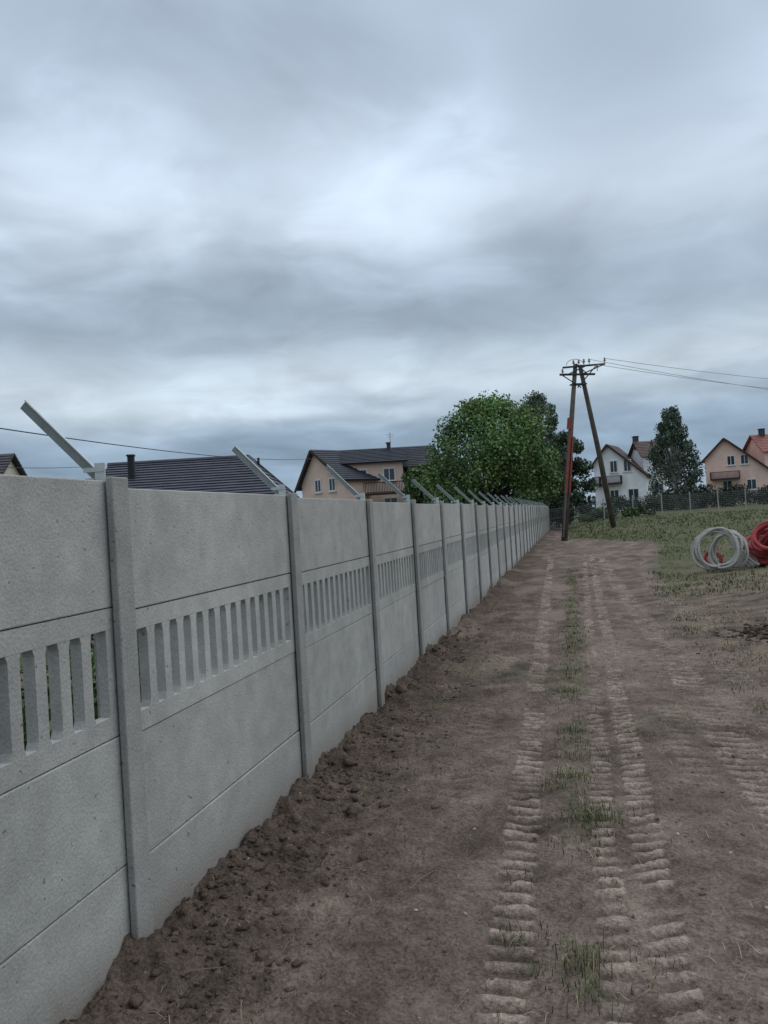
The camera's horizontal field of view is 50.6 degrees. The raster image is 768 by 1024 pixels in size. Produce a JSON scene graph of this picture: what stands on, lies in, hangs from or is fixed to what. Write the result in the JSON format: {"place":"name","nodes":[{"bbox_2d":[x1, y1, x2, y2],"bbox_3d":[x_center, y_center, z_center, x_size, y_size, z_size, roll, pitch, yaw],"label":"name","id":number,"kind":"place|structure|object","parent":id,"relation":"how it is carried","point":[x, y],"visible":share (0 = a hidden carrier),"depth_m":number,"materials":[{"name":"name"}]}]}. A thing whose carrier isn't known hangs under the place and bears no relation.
{"place":"outdoors","nodes":[
{"label":"outdoors","id":0,"kind":"place"},
{"bbox_2d":[0,0,767,506],"label":"sky","id":1,"kind":"structure","parent":0,"point":[266,229],"materials":[{"name":"grey"}]},
{"bbox_2d":[19,503,767,1023],"bbox_3d":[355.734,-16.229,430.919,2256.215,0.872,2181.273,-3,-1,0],"label":"ground","id":2,"kind":"structure","parent":0,"point":[531,589],"depth_m":4.14,"materials":[{"name":"soil"}]},
{"bbox_2d":[4,461,18,474],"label":"walls","id":3,"kind":"structure","parent":2,"relation":"on","point":[11,471],"depth_m":61.87,"materials":[{"name":"paint"}]},
{"bbox_2d":[0,453,26,475],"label":"roof","id":4,"kind":"structure","parent":3,"relation":"on","point":[6,460],"depth_m":61.34,"materials":[{"name":"tile"}]},
{"bbox_2d":[19,661,141,750],"bbox_3d":[-2.050,1.384,4.467,1.624,1.106,1.596,-3,-1,0],"label":"garden shrub","id":5,"kind":"object","parent":2,"relation":"on","point":[49,710],"visible":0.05,"depth_m":4.36,"materials":[{"name":"green plant"}]},
{"bbox_2d":[46,633,140,711],"bbox_3d":[-1.651,1.319,6.086,1.511,1.216,1.624,-3,-1,0],"label":"garden shrub","id":6,"kind":"object","parent":2,"relation":"on","point":[93,660],"visible":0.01,"depth_m":5.92,"materials":[{"name":"green plant"}]},
{"bbox_2d":[105,454,299,497],"bbox_3d":[-10.402,-0.133,47.508,11.150,6.580,12.125,-3,-1,0],"label":"grey roof bungalow","id":7,"kind":"object","parent":2,"relation":"on","point":[225,474],"visible":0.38,"depth_m":45.60,"materials":[{"name":"tile"}]},
{"bbox_2d":[0,462,129,467],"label":"service cable","id":8,"kind":"object","parent":7,"relation":"attached to","point":[61,467],"visible":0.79,"depth_m":36.14,"materials":[{"name":"metal"}]},
{"bbox_2d":[0,428,325,459],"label":"service cable","id":9,"kind":"object","parent":7,"relation":"attached to","point":[145,448],"visible":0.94,"depth_m":28.25,"materials":[{"name":"metal"}]},
{"bbox_2d":[0,400,549,1023],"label":"concrete fence","id":10,"kind":"object","parent":2,"relation":"on","point":[280,638],"visible":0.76,"depth_m":3.56,"materials":[{"name":"concrete"}]},
{"bbox_2d":[191,681,510,970],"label":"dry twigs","id":11,"kind":"object","parent":2,"relation":"on","point":[388,789],"visible":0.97,"depth_m":4.92,"materials":[{"name":"brown wood"}]},
{"bbox_2d":[302,456,403,502],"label":"walls","id":12,"kind":"structure","parent":2,"relation":"on","point":[316,470],"depth_m":75.66,"materials":[{"name":"beige paint"}]},
{"bbox_2d":[297,447,407,490],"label":"roof","id":13,"kind":"structure","parent":12,"relation":"on","point":[337,461],"depth_m":75.87,"materials":[{"name":"grey tile"}]},
{"bbox_2d":[294,450,342,492],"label":"timber trim","id":14,"kind":"structure","parent":13,"relation":"attached to","point":[305,463],"depth_m":75.78,"materials":[{"name":"wood"}]},
{"bbox_2d":[314,467,397,501],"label":"window frames","id":15,"kind":"structure","parent":12,"relation":"attached to","point":[332,490],"depth_m":75.57,"materials":[{"name":"white plastic"}]},
{"bbox_2d":[315,469,396,501],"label":"window glass","id":16,"kind":"object","parent":15,"relation":"in","point":[386,473],"visible":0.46,"depth_m":75.71,"materials":[{"name":"grey glass"}]},
{"bbox_2d":[363,480,405,495],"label":"balcony","id":17,"kind":"structure","parent":12,"relation":"attached to","point":[370,493],"depth_m":74.05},
{"bbox_2d":[403,466,433,503],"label":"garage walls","id":18,"kind":"structure","parent":2,"relation":"on","point":[405,470],"depth_m":77.80,"materials":[{"name":"beige paint"}]},
{"bbox_2d":[401,462,439,503],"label":"deciduous tree","id":19,"kind":"object","parent":2,"relation":"on","point":[409,488],"visible":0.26,"depth_m":71.38,"materials":[{"name":"green plant"}]},
{"bbox_2d":[77,617,767,1023],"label":"soil clods","id":20,"kind":"object","parent":2,"relation":"on","point":[355,807],"visible":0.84,"depth_m":3.79,"materials":[{"name":"brown soil"}]},
{"bbox_2d":[144,605,767,1018],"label":"pebbles","id":21,"kind":"object","parent":2,"relation":"on","point":[618,787],"visible":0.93,"depth_m":4.24,"materials":[{"name":"stone"}]},
{"bbox_2d":[410,390,564,505],"bbox_3d":[8.279,-4.089,65.524,12.620,11.907,12.026,-3,-1,0],"label":"walnut tree","id":22,"kind":"object","parent":2,"relation":"on","point":[501,459],"visible":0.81,"depth_m":63.72,"materials":[{"name":"green plant"}]},
{"bbox_2d":[497,443,564,520],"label":"deciduous tree","id":23,"kind":"object","parent":2,"relation":"on","point":[557,458],"visible":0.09,"depth_m":68.69,"materials":[{"name":"green plant"}]},
{"bbox_2d":[517,390,566,493],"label":"birch tree","id":24,"kind":"object","parent":2,"relation":"on","point":[535,399],"visible":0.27,"depth_m":75.29,"materials":[{"name":"green plant"}]},
{"bbox_2d":[549,508,562,528],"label":"metal gate","id":25,"kind":"structure","parent":2,"relation":"on","point":[554,518],"depth_m":61.91,"materials":[{"name":"metal"}]},
{"bbox_2d":[543,496,577,527],"bbox_3d":[13.845,-0.041,64.089,2.743,2.595,3.329,-3,-1,0],"label":"garden shrub","id":26,"kind":"object","parent":2,"relation":"on","point":[555,504],"visible":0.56,"depth_m":63.55,"materials":[{"name":"green plant"}]},
{"bbox_2d":[440,486,699,514],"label":"distant trees","id":27,"kind":"object","parent":2,"relation":"on","point":[590,501],"visible":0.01,"depth_m":139.21,"materials":[{"name":"green plant"}]},
{"bbox_2d":[549,429,598,523],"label":"deciduous tree","id":28,"kind":"object","parent":2,"relation":"on","point":[580,467],"visible":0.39,"depth_m":77.33,"materials":[{"name":"green plant"}]},
{"bbox_2d":[559,357,616,540],"bbox_3d":[11.169,-3.097,43.048,5.014,9.982,1.547,-3,-1,-40],"label":"utility pole","id":29,"kind":"object","parent":2,"relation":"on","point":[574,374],"visible":0.97,"depth_m":42.36,"materials":[{"name":"wood"}]},
{"bbox_2d":[590,359,763,388],"bbox_3d":[34.175,-7.973,53.995,52.126,2.678,0.027,-3,-1,-26],"label":"power line","id":30,"kind":"object","parent":29,"relation":"attached to","point":[674,374],"visible":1,"depth_m":45.12,"materials":[{"name":"metal"}]},
{"bbox_2d":[598,364,767,388],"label":"power line","id":31,"kind":"object","parent":29,"relation":"attached to","point":[675,376],"visible":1,"depth_m":45.13,"materials":[{"name":"metal"}]},
{"bbox_2d":[605,358,767,378],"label":"power line","id":32,"kind":"object","parent":29,"relation":"attached to","point":[684,369],"visible":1,"depth_m":45.19,"materials":[{"name":"metal"}]},
{"bbox_2d":[577,505,657,522],"bbox_3d":[18.297,0.148,63.995,6.405,1.293,2.506,-3,-1,0],"label":"hedge","id":33,"kind":"object","parent":2,"relation":"on","point":[631,511],"visible":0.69,"depth_m":63.55,"materials":[{"name":"green plant"}]},
{"bbox_2d":[594,447,666,511],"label":"walls","id":34,"kind":"structure","parent":2,"relation":"on","point":[635,478],"depth_m":109.66,"materials":[{"name":"white paint"}]},
{"bbox_2d":[592,444,649,484],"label":"timber trim","id":35,"kind":"structure","parent":34,"relation":"attached to","point":[610,479],"depth_m":109.10,"materials":[{"name":"wood"}]},
{"bbox_2d":[592,441,665,476],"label":"roof","id":36,"kind":"structure","parent":34,"relation":"on","point":[642,447],"depth_m":111.00,"materials":[{"name":"brown tile"}]},
{"bbox_2d":[632,436,638,449],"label":"chimney","id":37,"kind":"object","parent":36,"relation":"on","point":[635,438],"visible":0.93,"depth_m":111.81,"materials":[{"name":"grey concrete"}]},
{"bbox_2d":[598,459,663,500],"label":"window frames","id":38,"kind":"structure","parent":34,"relation":"attached to","point":[623,472],"depth_m":109.62,"materials":[{"name":"white plastic"}]},
{"bbox_2d":[599,460,662,499],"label":"window glass","id":39,"kind":"object","parent":38,"relation":"in","point":[626,463],"visible":0.54,"depth_m":109.63,"materials":[{"name":"black glass"}]},
{"bbox_2d":[601,491,712,511],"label":"hedge","id":40,"kind":"object","parent":2,"relation":"on","point":[629,503],"visible":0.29,"depth_m":89.45,"materials":[{"name":"green plant"}]},
{"bbox_2d":[549,488,767,528],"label":"wire fence","id":41,"kind":"object","parent":2,"relation":"on","point":[716,494],"visible":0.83,"depth_m":64.43,"materials":[{"name":"metal"}]},
{"bbox_2d":[645,405,705,510],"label":"birch tree","id":42,"kind":"object","parent":2,"relation":"on","point":[675,460],"visible":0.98,"depth_m":81.53,"materials":[{"name":"green plant"}]},
{"bbox_2d":[703,551,722,563],"bbox_3d":[7.497,1.072,18.529,0.440,0.399,0.225,-3,-1,0],"label":"red pipe coil","id":43,"kind":"object","parent":2,"relation":"on","point":[719,555],"visible":0.49,"depth_m":18.51,"materials":[{"name":"red plastic"}]},
{"bbox_2d":[690,527,739,570],"bbox_3d":[7.266,0.811,17.870,1.015,0.956,0.468,-4,-1,24],"label":"pipe coil","id":44,"kind":"object","parent":2,"relation":"on","point":[700,561],"visible":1,"depth_m":17.87,"materials":[{"name":"grey plastic"}]},
{"bbox_2d":[686,483,767,507],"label":"hedge","id":45,"kind":"object","parent":2,"relation":"on","point":[738,488],"visible":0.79,"depth_m":87.71,"materials":[{"name":"green plant"}]},
{"bbox_2d":[708,529,748,567],"bbox_3d":[7.644,0.825,18.096,0.474,0.861,0.872,-3,-1,-32],"label":"pipe coil","id":46,"kind":"object","parent":2,"relation":"on","point":[713,546],"visible":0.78,"depth_m":17.95,"materials":[{"name":"grey plastic"}]},
{"bbox_2d":[695,619,767,644],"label":"rubble heap","id":47,"kind":"object","parent":2,"relation":"on","point":[751,629],"visible":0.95,"depth_m":9.81,"materials":[{"name":"soil"}]},
{"bbox_2d":[705,439,767,505],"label":"walls","id":48,"kind":"structure","parent":2,"relation":"on","point":[716,460],"depth_m":110.30,"materials":[{"name":"beige paint"}]},
{"bbox_2d":[701,438,767,480],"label":"timber trim","id":49,"kind":"structure","parent":48,"relation":"attached to","point":[728,473],"depth_m":109.56,"materials":[{"name":"wood"}]},
{"bbox_2d":[703,434,767,462],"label":"roof","id":50,"kind":"structure","parent":48,"relation":"on","point":[761,442],"depth_m":111.26,"materials":[{"name":"red tile"}]},
{"bbox_2d":[757,428,764,436],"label":"chimney","id":51,"kind":"object","parent":50,"relation":"on","point":[761,432],"visible":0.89,"depth_m":111.80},
{"bbox_2d":[722,454,757,489],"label":"window frames","id":52,"kind":"structure","parent":48,"relation":"attached to","point":[741,464],"depth_m":109.56,"materials":[{"name":"white plastic"}]},
{"bbox_2d":[723,455,755,488],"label":"window glass","id":53,"kind":"object","parent":52,"relation":"in","point":[750,486],"visible":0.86,"depth_m":109.50,"materials":[{"name":"black glass"}]},
{"bbox_2d":[729,536,759,566],"bbox_3d":[8.125,0.874,18.320,0.598,0.692,0.918,-4,-1,26],"label":"pipe coil","id":54,"kind":"object","parent":2,"relation":"on","point":[751,558],"visible":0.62,"depth_m":18.02,"materials":[{"name":"grey plastic"}]},
{"bbox_2d":[745,532,767,564],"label":"red pipe coil","id":55,"kind":"object","parent":2,"relation":"on","point":[763,560],"visible":0.55,"depth_m":18.28,"materials":[{"name":"red plastic"}]},
{"bbox_2d":[750,520,767,557],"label":"red pipe coil","id":56,"kind":"object","parent":2,"relation":"on","point":[761,543],"visible":0.83,"depth_m":18.36,"materials":[{"name":"red plastic"}]},
{"bbox_2d":[26,509,767,1023],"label":"grass","id":57,"kind":"structure","parent":0,"point":[572,689],"depth_m":8.06,"materials":[{"name":"green plant"}]},
{"bbox_2d":[402,445,436,467],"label":"garage roof","id":58,"kind":"structure","parent":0,"point":[415,456],"depth_m":77.86,"materials":[{"name":"grey metal"}]}
]}

